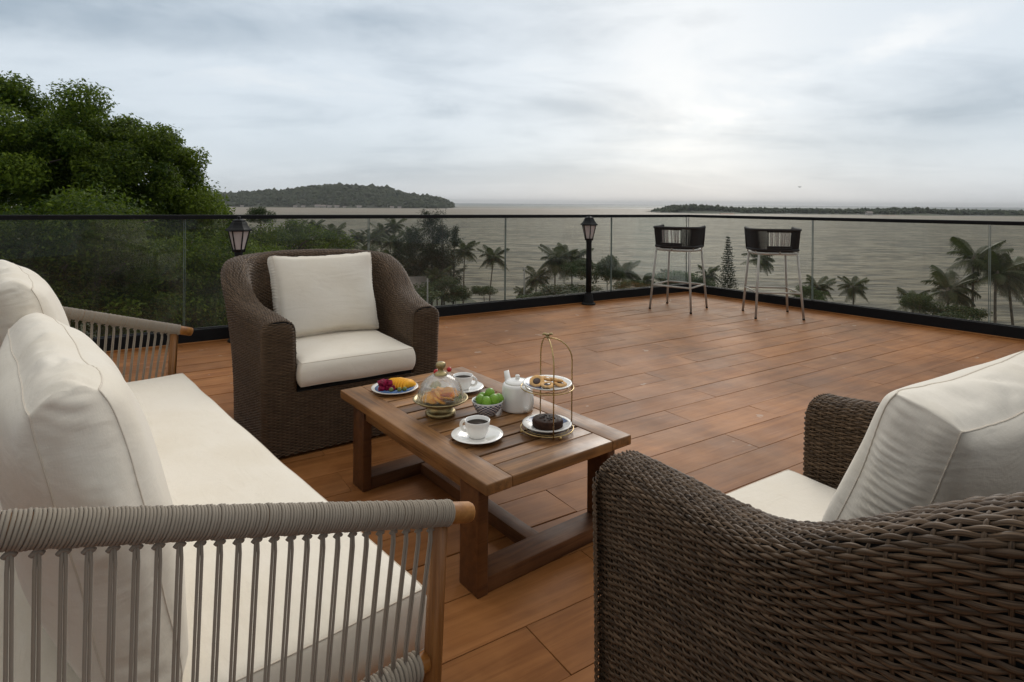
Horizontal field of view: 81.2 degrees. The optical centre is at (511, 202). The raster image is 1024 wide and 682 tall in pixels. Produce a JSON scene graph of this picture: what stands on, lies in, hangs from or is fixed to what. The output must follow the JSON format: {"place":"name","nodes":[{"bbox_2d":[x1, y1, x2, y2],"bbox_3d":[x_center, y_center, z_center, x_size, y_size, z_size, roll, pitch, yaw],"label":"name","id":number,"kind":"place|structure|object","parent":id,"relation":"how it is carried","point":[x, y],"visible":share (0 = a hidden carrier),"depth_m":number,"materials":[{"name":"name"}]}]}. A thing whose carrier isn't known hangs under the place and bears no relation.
{"place":"outdoors","nodes":[
{"label":"outdoors","id":0,"kind":"place"},
{"bbox_2d":[71,291,475,337],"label":"hillside","id":1,"kind":"structure","parent":0,"point":[468,300],"depth_m":122.28,"materials":[{"name":"plant"}]},
{"bbox_2d":[0,70,141,238],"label":"broadleaf tree","id":2,"kind":"object","parent":1,"relation":"on","point":[22,151],"visible":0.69,"depth_m":16.17,"materials":[{"name":"green plant"}]},
{"bbox_2d":[0,177,191,337],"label":"broadleaf tree","id":3,"kind":"object","parent":1,"relation":"on","point":[62,264],"visible":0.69,"depth_m":12.49,"materials":[{"name":"green plant"}]},
{"bbox_2d":[13,112,228,333],"bbox_3d":[-11.883,2.249,17.993,5.012,10.125,5.350,0,0,37],"label":"broadleaf tree","id":4,"kind":"object","parent":1,"relation":"on","point":[162,157],"visible":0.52,"depth_m":17.22,"materials":[{"name":"green plant"}]},
{"bbox_2d":[73,225,252,336],"bbox_3d":[-8.672,3.720,15.096,4.420,6.437,4.272,0,0,0],"label":"broadleaf tree","id":5,"kind":"object","parent":1,"relation":"on","point":[204,297],"visible":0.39,"depth_m":14.40,"materials":[{"name":"green plant"}]},
{"bbox_2d":[146,177,254,271],"bbox_3d":[-11.146,3.245,20.011,4.582,8.729,5.423,0,0,0],"label":"broadleaf tree","id":6,"kind":"object","parent":1,"relation":"on","point":[211,227],"visible":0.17,"depth_m":18.97,"materials":[{"name":"green plant"}]},
{"bbox_2d":[216,238,291,315],"bbox_3d":[-11.846,4.760,25.801,5.373,7.361,5.378,0,0,0],"label":"broadleaf tree","id":7,"kind":"object","parent":1,"relation":"on","point":[258,248],"visible":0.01,"depth_m":26.67,"materials":[{"name":"green plant"}]},
{"bbox_2d":[245,206,276,245],"bbox_3d":[-25.427,6.353,59.926,3.086,12.130,3.458,0,0,-37],"label":"leafy tree","id":8,"kind":"object","parent":1,"relation":"on","point":[259,211],"visible":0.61,"depth_m":59.55,"materials":[{"name":"green plant"}]},
{"bbox_2d":[249,225,299,249],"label":"leafy tree","id":9,"kind":"object","parent":1,"relation":"on","point":[288,241],"visible":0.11,"depth_m":69.17,"materials":[{"name":"green plant"}]},
{"bbox_2d":[248,219,358,251],"bbox_3d":[-12.829,5.153,33.996,8.144,8.740,6.714,0,0,0],"label":"broadleaf tree","id":10,"kind":"object","parent":1,"relation":"on","point":[304,240],"visible":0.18,"depth_m":34.67,"materials":[{"name":"green plant"}]},
{"bbox_2d":[302,219,324,232],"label":"coconut palm","id":11,"kind":"object","parent":1,"relation":"on","point":[315,223],"visible":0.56,"depth_m":129.47,"materials":[{"name":"green plant"}]},
{"bbox_2d":[319,224,338,240],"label":"coconut palm","id":12,"kind":"object","parent":1,"relation":"on","point":[327,229],"visible":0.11,"depth_m":140.77,"materials":[{"name":"green plant"}]},
{"bbox_2d":[324,222,345,237],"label":"coconut palm","id":13,"kind":"object","parent":1,"relation":"on","point":[331,226],"visible":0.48,"depth_m":149.31,"materials":[{"name":"green plant"}]},
{"bbox_2d":[348,229,368,249],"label":"coconut palm","id":14,"kind":"object","parent":1,"relation":"on","point":[361,239],"visible":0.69,"depth_m":149.22,"materials":[{"name":"green plant"}]},
{"bbox_2d":[355,242,381,251],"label":"coconut palm","id":15,"kind":"object","parent":1,"relation":"on","point":[362,247],"visible":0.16,"depth_m":111.70,"materials":[{"name":"green plant"}]},
{"bbox_2d":[360,230,384,249],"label":"coconut palm","id":16,"kind":"object","parent":1,"relation":"on","point":[377,240],"visible":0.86,"depth_m":135.19,"materials":[{"name":"green plant"}]},
{"bbox_2d":[370,223,392,248],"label":"coconut palm","id":17,"kind":"object","parent":1,"relation":"on","point":[380,227],"visible":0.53,"depth_m":139.02,"materials":[{"name":"green plant"}]},
{"bbox_2d":[380,233,402,252],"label":"coconut palm","id":18,"kind":"object","parent":1,"relation":"on","point":[387,243],"visible":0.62,"depth_m":131.17,"materials":[{"name":"green plant"}]},
{"bbox_2d":[383,218,406,252],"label":"coconut palm","id":19,"kind":"object","parent":1,"relation":"on","point":[394,229],"visible":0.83,"depth_m":139.45,"materials":[{"name":"green plant"}]},
{"bbox_2d":[385,238,408,264],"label":"feathery tree","id":20,"kind":"object","parent":1,"relation":"on","point":[396,242],"visible":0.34,"depth_m":113.46,"materials":[{"name":"green plant"}]},
{"bbox_2d":[398,226,422,255],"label":"coconut palm","id":21,"kind":"object","parent":1,"relation":"on","point":[401,230],"visible":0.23,"depth_m":129.25,"materials":[{"name":"green plant"}]},
{"bbox_2d":[393,224,433,275],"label":"feathery tree","id":22,"kind":"object","parent":1,"relation":"on","point":[411,251],"visible":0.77,"depth_m":109.12,"materials":[{"name":"green plant"}]},
{"bbox_2d":[409,276,428,302],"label":"shore hut","id":23,"kind":"object","parent":1,"relation":"on","point":[417,279],"visible":0.05,"depth_m":103.56,"materials":[{"name":"grey"}]},
{"bbox_2d":[416,242,438,262],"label":"coconut palm","id":24,"kind":"object","parent":1,"relation":"on","point":[425,252],"visible":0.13,"depth_m":113.04,"materials":[{"name":"green plant"}]},
{"bbox_2d":[413,282,443,303],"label":"leafy bush","id":25,"kind":"object","parent":1,"relation":"on","point":[423,293],"visible":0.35,"depth_m":91.15,"materials":[{"name":"green plant"}]},
{"bbox_2d":[405,207,455,305],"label":"feathery tree","id":26,"kind":"object","parent":1,"relation":"on","point":[429,222],"visible":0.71,"depth_m":107.09,"materials":[{"name":"green plant"}]},
{"bbox_2d":[423,266,451,305],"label":"coconut palm","id":27,"kind":"object","parent":1,"relation":"on","point":[436,275],"visible":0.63,"depth_m":103.33,"materials":[{"name":"green plant"}]},
{"bbox_2d":[424,221,457,304],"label":"feathery tree","id":28,"kind":"object","parent":1,"relation":"on","point":[441,229],"visible":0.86,"depth_m":105.65,"materials":[{"name":"green plant"}]},
{"bbox_2d":[416,276,468,304],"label":"leafy bush","id":29,"kind":"object","parent":1,"relation":"on","point":[446,282],"visible":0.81,"depth_m":98.03,"materials":[{"name":"green plant"}]},
{"bbox_2d":[440,291,473,303],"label":"leafy bush","id":30,"kind":"object","parent":1,"relation":"on","point":[462,296],"visible":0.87,"depth_m":97.35,"materials":[{"name":"green plant"}]},
{"bbox_2d":[446,226,468,303],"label":"feathery tree","id":31,"kind":"object","parent":1,"relation":"on","point":[455,232],"visible":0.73,"depth_m":111.80,"materials":[{"name":"green plant"}]},
{"bbox_2d":[452,239,479,302],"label":"coconut palm","id":32,"kind":"object","parent":1,"relation":"on","point":[467,248],"visible":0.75,"depth_m":119.40,"materials":[{"name":"green plant"}]},
{"bbox_2d":[470,285,498,300],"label":"leafy bush","id":33,"kind":"object","parent":1,"relation":"on","point":[488,290],"visible":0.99,"depth_m":112.52,"materials":[{"name":"green plant"}]},
{"bbox_2d":[476,244,509,300],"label":"coconut palm","id":34,"kind":"object","parent":1,"relation":"on","point":[491,259],"visible":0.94,"depth_m":120.98,"materials":[{"name":"green plant"}]},
{"bbox_2d":[513,286,533,298],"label":"leafy bush","id":35,"kind":"object","parent":1,"relation":"on","point":[528,291],"visible":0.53,"depth_m":93.89,"materials":[{"name":"green plant"}]},
{"bbox_2d":[522,267,525,297],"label":"utility pole","id":36,"kind":"object","parent":1,"relation":"on","point":[524,269],"visible":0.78,"depth_m":91.92,"materials":[{"name":"concrete"}]},
{"bbox_2d":[523,266,550,292],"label":"coconut palm","id":37,"kind":"object","parent":1,"relation":"on","point":[534,281],"visible":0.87,"depth_m":95.33,"materials":[{"name":"green plant"}]},
{"bbox_2d":[514,291,561,298],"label":"leafy bush","id":38,"kind":"object","parent":1,"relation":"on","point":[536,294],"visible":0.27,"depth_m":84.49,"materials":[{"name":"green plant"}]},
{"bbox_2d":[535,244,577,285],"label":"coconut palm","id":39,"kind":"object","parent":1,"relation":"on","point":[553,263],"visible":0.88,"depth_m":96.55,"materials":[{"name":"green plant"}]},
{"bbox_2d":[537,283,602,295],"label":"leafy bush","id":40,"kind":"object","parent":1,"relation":"on","point":[559,289],"visible":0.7,"depth_m":80.98,"materials":[{"name":"green plant"}]},
{"bbox_2d":[553,243,593,284],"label":"coconut palm","id":41,"kind":"object","parent":1,"relation":"on","point":[581,253],"visible":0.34,"depth_m":99.00,"materials":[{"name":"green plant"}]},
{"bbox_2d":[559,258,613,279],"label":"leafy tree","id":42,"kind":"object","parent":1,"relation":"on","point":[579,267],"visible":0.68,"depth_m":87.31,"materials":[{"name":"green plant"}]},
{"bbox_2d":[585,254,624,289],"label":"leafy tree","id":43,"kind":"object","parent":1,"relation":"on","point":[617,272],"visible":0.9,"depth_m":82.73,"materials":[{"name":"green plant"}]},
{"bbox_2d":[607,260,639,285],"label":"coconut palm","id":44,"kind":"object","parent":1,"relation":"on","point":[628,267],"visible":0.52,"depth_m":91.07,"materials":[{"name":"green plant"}]},
{"bbox_2d":[612,279,646,289],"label":"leafy bush","id":45,"kind":"object","parent":1,"relation":"on","point":[625,284],"visible":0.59,"depth_m":79.53,"materials":[{"name":"green plant"}]},
{"bbox_2d":[629,272,654,286],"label":"coconut palm","id":46,"kind":"object","parent":1,"relation":"on","point":[647,277],"visible":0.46,"depth_m":89.57,"materials":[{"name":"green plant"}]},
{"bbox_2d":[651,270,700,283],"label":"leafy bush","id":47,"kind":"object","parent":1,"relation":"on","point":[679,275],"visible":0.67,"depth_m":77.06,"materials":[{"name":"green plant"}]},
{"bbox_2d":[685,277,719,286],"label":"leafy bush","id":48,"kind":"object","parent":1,"relation":"on","point":[708,282],"visible":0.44,"depth_m":75.50,"materials":[{"name":"green plant"}]},
{"bbox_2d":[695,264,720,285],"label":"coconut palm","id":49,"kind":"object","parent":1,"relation":"on","point":[710,274],"visible":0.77,"depth_m":83.57,"materials":[{"name":"green plant"}]},
{"bbox_2d":[716,236,739,288],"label":"pine tree","id":50,"kind":"object","parent":1,"relation":"on","point":[727,272],"visible":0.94,"depth_m":69.92,"materials":[{"name":"green plant"}]},
{"bbox_2d":[740,253,774,275],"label":"coconut palm","id":51,"kind":"object","parent":1,"relation":"on","point":[765,263],"visible":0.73,"depth_m":83.20,"materials":[{"name":"green plant"}]},
{"bbox_2d":[790,285,828,300],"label":"leafy bush","id":52,"kind":"object","parent":1,"relation":"on","point":[807,290],"visible":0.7,"depth_m":65.34,"materials":[{"name":"green plant"}]},
{"bbox_2d":[802,275,835,300],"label":"coconut palm","id":53,"kind":"object","parent":1,"relation":"on","point":[823,286],"visible":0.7,"depth_m":69.49,"materials":[{"name":"green plant"}]},
{"bbox_2d":[837,275,869,304],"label":"coconut palm","id":54,"kind":"object","parent":1,"relation":"on","point":[855,288],"visible":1,"depth_m":69.60,"materials":[{"name":"green plant"}]},
{"bbox_2d":[896,287,929,312],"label":"coconut palm","id":55,"kind":"object","parent":1,"relation":"on","point":[901,290],"visible":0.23,"depth_m":54.12,"materials":[{"name":"green plant"}]},
{"bbox_2d":[898,292,943,312],"bbox_3d":[34.058,12.650,49.978,3.451,10.586,2.957,0,0,-26],"label":"leafy bush","id":56,"kind":"object","parent":1,"relation":"on","point":[922,302],"visible":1,"depth_m":49.42,"materials":[{"name":"green plant"}]},
{"bbox_2d":[921,265,980,309],"bbox_3d":[37.961,12.060,51.944,4.460,13.000,4.280,0,0,-30],"label":"coconut palm","id":57,"kind":"object","parent":1,"relation":"on","point":[955,292],"visible":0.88,"depth_m":51.64,"materials":[{"name":"green plant"}]},
{"bbox_2d":[918,304,992,320],"bbox_3d":[35.718,13.000,48.152,5.118,9.678,5.122,0,0,0],"label":"leafy bush","id":58,"kind":"object","parent":1,"relation":"on","point":[954,311],"visible":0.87,"depth_m":47.47,"materials":[{"name":"green plant"}]},
{"bbox_2d":[947,236,1013,318],"bbox_3d":[40.415,10.841,51.904,4.280,15.846,4.546,0,0,-30],"label":"coconut palm","id":59,"kind":"object","parent":1,"relation":"on","point":[965,246],"visible":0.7,"depth_m":52.05,"materials":[{"name":"green plant"}]},
{"bbox_2d":[967,253,1023,325],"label":"coconut palm","id":60,"kind":"object","parent":1,"relation":"on","point":[1006,258],"visible":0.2,"depth_m":51.12,"materials":[{"name":"green plant"}]},
{"bbox_2d":[972,251,1023,322],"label":"coconut palm","id":61,"kind":"object","parent":1,"relation":"on","point":[1009,272],"visible":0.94,"depth_m":49.60,"materials":[{"name":"green plant"}]},
{"bbox_2d":[228,194,456,207],"bbox_3d":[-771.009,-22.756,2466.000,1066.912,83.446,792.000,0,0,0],"label":"hill island","id":62,"kind":"structure","parent":0,"point":[332,206],"depth_m":2088.74,"materials":[{"name":"plant"}]},
{"bbox_2d":[217,182,454,207],"bbox_3d":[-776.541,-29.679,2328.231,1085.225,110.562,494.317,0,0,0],"label":"headland woods","id":63,"kind":"object","parent":62,"relation":"on","point":[339,193],"visible":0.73,"depth_m":2179.04,"materials":[{"name":"plant"}]},
{"bbox_2d":[0,0,1023,206],"label":"sky","id":64,"kind":"structure","parent":0,"point":[920,103],"materials":[{"name":"grey"}]},
{"bbox_2d":[436,208,598,209],"bbox_3d":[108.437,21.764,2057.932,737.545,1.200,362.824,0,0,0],"label":"sand bar","id":65,"kind":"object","parent":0,"point":[528,209],"visible":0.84,"depth_m":2017.60,"materials":[{"name":"sand"}]},
{"bbox_2d":[15,203,1023,326],"bbox_3d":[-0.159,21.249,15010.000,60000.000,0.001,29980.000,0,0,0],"label":"sea","id":66,"kind":"structure","parent":0,"point":[887,259],"depth_m":335.19,"materials":[{"name":"liquid"}]},
{"bbox_2d":[104,293,1023,681],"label":"deck floor","id":67,"kind":"structure","parent":0,"point":[718,393],"depth_m":3.94,"materials":[{"name":"brown wood"}]},
{"bbox_2d":[0,259,475,681],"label":"rope sofa","id":68,"kind":"object","parent":67,"relation":"on","point":[172,526],"visible":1,"depth_m":1.04,"materials":[{"name":"fabric"}]},
{"bbox_2d":[225,216,252,342],"bbox_3d":[-2.440,0.673,5.330,0.224,1.118,0.194,0,0,-17],"label":"lamp post","id":69,"kind":"object","parent":67,"relation":"on","point":[238,229],"visible":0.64,"depth_m":5.29,"materials":[{"name":"black"}]},
{"bbox_2d":[220,249,438,457],"bbox_3d":[-1.087,0.769,3.520,1.105,0.928,1.109,0,0,-35],"label":"wicker armchair","id":70,"kind":"object","parent":67,"relation":"on","point":[313,333],"visible":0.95,"depth_m":3.25,"materials":[{"name":"brown"}]},
{"bbox_2d":[0,215,687,353],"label":"glass railing","id":71,"kind":"object","parent":67,"relation":"on","point":[208,334],"visible":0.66,"depth_m":6.47,"materials":[{"name":"glass"},{"name":"black metal"}]},
{"bbox_2d":[341,367,630,598],"bbox_3d":[-0.171,1.054,2.478,0.661,0.390,1.153,0,0,-38],"label":"coffee table","id":72,"kind":"object","parent":67,"relation":"on","point":[476,475],"visible":0.62,"depth_m":2.18,"materials":[{"name":"brown wood"}]},
{"bbox_2d":[371,383,417,394],"bbox_3d":[-0.535,0.847,2.728,0.212,0.019,0.212,0,0,0],"label":"dinner plate","id":73,"kind":"object","parent":72,"relation":"on","point":[374,387],"visible":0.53,"depth_m":2.68,"materials":[{"name":"blue ceramic"}]},
{"bbox_2d":[403,379,415,387],"bbox_3d":[-0.473,0.829,2.741,0.015,0.042,0.085,-27,-21,30],"label":"mango slice","id":74,"kind":"object","parent":73,"relation":"on","point":[407,383],"visible":0.84,"depth_m":2.74,"materials":[{"name":"food"}]},
{"bbox_2d":[427,381,447,389],"bbox_3d":[-0.347,0.839,2.705,0.116,0.036,0.116,0,0,0],"label":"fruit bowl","id":75,"kind":"object","parent":72,"relation":"on","point":[444,384],"visible":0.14,"depth_m":2.73,"materials":[{"name":"white"}]},
{"bbox_2d":[413,361,467,418],"bbox_3d":[-0.290,0.751,2.428,0.224,0.213,0.224,0,0,0],"label":"cake stand","id":76,"kind":"object","parent":72,"relation":"on","point":[440,411],"visible":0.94,"depth_m":2.39,"materials":[{"name":"glass"}]},
{"bbox_2d":[426,394,437,403],"bbox_3d":[-0.317,0.781,2.380,0.053,0.007,0.054,26,25,21],"label":"orange slice","id":77,"kind":"object","parent":76,"relation":"on","point":[430,399],"visible":0.9,"depth_m":2.37,"materials":[{"name":"food"}]},
{"bbox_2d":[434,397,445,404],"bbox_3d":[-0.287,0.785,2.373,0.053,0.007,0.054,29,-3,-2],"label":"orange slice","id":78,"kind":"object","parent":76,"relation":"on","point":[438,400],"visible":0.99,"depth_m":2.36,"materials":[{"name":"food"}]},
{"bbox_2d":[441,397,453,400],"bbox_3d":[-0.258,0.782,2.384,0.053,0.007,0.054,26,-30,-27],"label":"orange slice","id":79,"kind":"object","parent":76,"relation":"on","point":[447,399],"visible":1,"depth_m":2.37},
{"bbox_2d":[434,390,443,400],"bbox_3d":[-0.291,0.774,2.402,0.053,0.007,0.054,40,2,0],"label":"orange slice","id":80,"kind":"object","parent":79,"relation":"on","point":[437,394],"visible":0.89,"depth_m":2.39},
{"bbox_2d":[440,391,451,396],"bbox_3d":[-0.268,0.774,2.414,0.054,0.007,0.053,-38,-40,25],"label":"orange slice","id":81,"kind":"object","parent":80,"relation":"on","point":[446,393],"visible":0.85,"depth_m":2.40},
{"bbox_2d":[442,387,452,396],"bbox_3d":[-0.268,0.774,2.440,0.054,0.007,0.053,-38,37,-23],"label":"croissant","id":82,"kind":"object","parent":81,"relation":"on","point":[445,389],"visible":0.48,"depth_m":2.44,"materials":[{"name":"food"}]},
{"bbox_2d":[442,380,483,392],"bbox_3d":[-0.226,0.850,2.751,0.191,0.017,0.191,0,0,0],"label":"saucer","id":83,"kind":"object","parent":72,"relation":"on","point":[479,386],"visible":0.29,"depth_m":2.75,"materials":[{"name":"white"}]},
{"bbox_2d":[453,372,477,389],"bbox_3d":[-0.223,0.823,2.752,0.100,0.062,0.094,0,0,-29],"label":"coffee cup","id":84,"kind":"object","parent":83,"relation":"on","point":[464,379],"visible":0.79,"depth_m":2.73,"materials":[{"name":"white"}]},
{"bbox_2d":[451,425,502,443],"bbox_3d":[-0.127,0.851,2.186,0.191,0.017,0.191,0,0,0],"label":"saucer","id":85,"kind":"object","parent":72,"relation":"on","point":[494,433],"visible":0.59,"depth_m":2.17,"materials":[{"name":"white"}]},
{"bbox_2d":[459,415,489,438],"bbox_3d":[-0.130,0.824,2.185,0.100,0.062,0.094,0,0,-26],"label":"coffee cup","id":86,"kind":"object","parent":85,"relation":"on","point":[476,426],"visible":1,"depth_m":2.16,"materials":[{"name":"white"}]},
{"bbox_2d":[472,397,502,416],"bbox_3d":[-0.100,0.831,2.435,0.129,0.058,0.129,0,0,0],"label":"lime bowl","id":87,"kind":"object","parent":72,"relation":"on","point":[488,410],"visible":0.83,"depth_m":2.39,"materials":[{"name":"ceramic"}]},
{"bbox_2d":[475,394,483,404],"bbox_3d":[-0.127,0.799,2.421,0.043,0.048,0.043,-17,15,0],"label":"lime","id":88,"kind":"object","parent":87,"relation":"in","point":[478,399],"visible":0.63,"depth_m":2.41,"materials":[{"name":"food"}]},
{"bbox_2d":[481,396,491,404],"bbox_3d":[-0.102,0.801,2.403,0.043,0.048,0.043,-21,-28,0],"label":"lime","id":89,"kind":"object","parent":87,"relation":"in","point":[486,400],"visible":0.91,"depth_m":2.39,"materials":[{"name":"food"}]},
{"bbox_2d":[484,388,494,396],"bbox_3d":[-0.091,0.783,2.451,0.043,0.048,0.043,10,-13,0],"label":"lime","id":90,"kind":"object","parent":87,"relation":"in","point":[489,391],"visible":0.54,"depth_m":2.44,"materials":[{"name":"food"}]},
{"bbox_2d":[490,394,499,404],"bbox_3d":[-0.072,0.795,2.415,0.043,0.048,0.043,-19,-18,0],"label":"lime","id":91,"kind":"object","parent":87,"relation":"in","point":[495,399],"visible":0.84,"depth_m":2.40,"materials":[{"name":"food"}]},
{"bbox_2d":[497,393,503,402],"bbox_3d":[-0.054,0.803,2.443,0.043,0.048,0.043,-2,1,0],"label":"lime","id":92,"kind":"object","parent":87,"relation":"in","point":[501,397],"visible":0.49,"depth_m":2.43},
{"bbox_2d":[501,370,533,413],"bbox_3d":[0.027,0.790,2.495,0.176,0.141,0.145,0,0,19],"label":"teapot","id":93,"kind":"object","parent":72,"relation":"on","point":[518,399],"visible":0.83,"depth_m":2.44,"materials":[{"name":"white"}]},
{"bbox_2d":[520,333,573,439],"bbox_3d":[0.134,0.676,2.263,0.205,0.369,0.204,0,0,0],"label":"tiered stand","id":94,"kind":"object","parent":72,"relation":"on","point":[553,393],"visible":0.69,"depth_m":2.21,"materials":[{"name":"gold metal"}]},
{"bbox_2d":[522,414,571,432],"bbox_3d":[0.133,0.839,2.263,0.188,0.016,0.188,0,0,0],"label":"plate","id":95,"kind":"object","parent":94,"relation":"on","point":[527,422],"visible":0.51,"depth_m":2.25,"materials":[{"name":"white ceramic"}]},
{"bbox_2d":[532,413,562,430],"bbox_3d":[0.135,0.825,2.257,0.118,0.032,0.118,0,0,0],"label":"chocolate cake","id":96,"kind":"object","parent":95,"relation":"on","point":[544,421],"visible":0.95,"depth_m":2.23,"materials":[{"name":"black food"}]},
{"bbox_2d":[523,375,571,390],"bbox_3d":[0.134,0.686,2.263,0.188,0.016,0.188,0,0,0],"label":"plate","id":97,"kind":"object","parent":94,"relation":"on","point":[564,379],"visible":0.57,"depth_m":2.25,"materials":[{"name":"white ceramic"}]},
{"bbox_2d":[529,375,543,386],"bbox_3d":[0.094,0.675,2.257,0.058,0.012,0.058,-19,35,-11],"label":"biscuit","id":98,"kind":"object","parent":97,"relation":"on","point":[536,380],"visible":0.94,"depth_m":2.25,"materials":[{"name":"food"}]},
{"bbox_2d":[541,381,552,388],"bbox_3d":[0.132,0.679,2.227,0.051,0.011,0.051,-4,8,-15],"label":"biscuit","id":99,"kind":"object","parent":97,"relation":"on","point":[546,385],"visible":0.97,"depth_m":2.22,"materials":[{"name":"food"}]},
{"bbox_2d":[554,381,566,386],"bbox_3d":[0.182,0.679,2.247,0.051,0.011,0.051,7,1,-22],"label":"biscuit","id":100,"kind":"object","parent":97,"relation":"on","point":[561,384],"visible":0.96,"depth_m":2.23,"materials":[{"name":"food"}]},
{"bbox_2d":[580,214,597,304],"bbox_3d":[0.953,0.698,7.410,0.224,1.118,0.194,0,0,-36],"label":"lamp post","id":101,"kind":"object","parent":67,"relation":"on","point":[588,223],"visible":1,"depth_m":7.38,"materials":[{"name":"black"}]},
{"bbox_2d":[649,224,707,313],"bbox_3d":[2.000,0.764,7.171,0.554,1.001,0.543,0,0,38],"label":"bar stool","id":102,"kind":"object","parent":67,"relation":"on","point":[696,235],"visible":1,"depth_m":7.01,"materials":[{"name":"metal"}]},
{"bbox_2d":[742,226,804,319],"bbox_3d":[2.951,0.772,6.765,0.554,1.001,0.543,0,0,6],"label":"bar stool","id":103,"kind":"object","parent":67,"relation":"on","point":[755,241],"visible":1,"depth_m":6.56,"materials":[{"name":"metal"}]},
{"bbox_2d":[592,352,1023,681],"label":"wicker armchair","id":104,"kind":"object","parent":67,"relation":"on","point":[882,541],"visible":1,"depth_m":0.92,"materials":[{"name":"brown wicker"}]},
{"bbox_2d":[688,215,1023,340],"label":"glass railing","id":105,"kind":"object","parent":67,"relation":"on","point":[1004,331],"visible":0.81,"depth_m":6.53,"materials":[{"name":"glass"},{"name":"metal"}]},
{"bbox_2d":[647,210,1023,215],"bbox_3d":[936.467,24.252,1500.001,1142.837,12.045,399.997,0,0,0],"label":"spit","id":106,"kind":"structure","parent":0,"point":[719,212],"depth_m":1394.24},
{"bbox_2d":[651,203,1023,214],"bbox_3d":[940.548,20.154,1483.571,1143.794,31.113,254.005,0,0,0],"label":"spit woods","id":107,"kind":"object","parent":106,"relation":"on","point":[717,207],"visible":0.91,"depth_m":1425.63,"materials":[{"name":"plant"}]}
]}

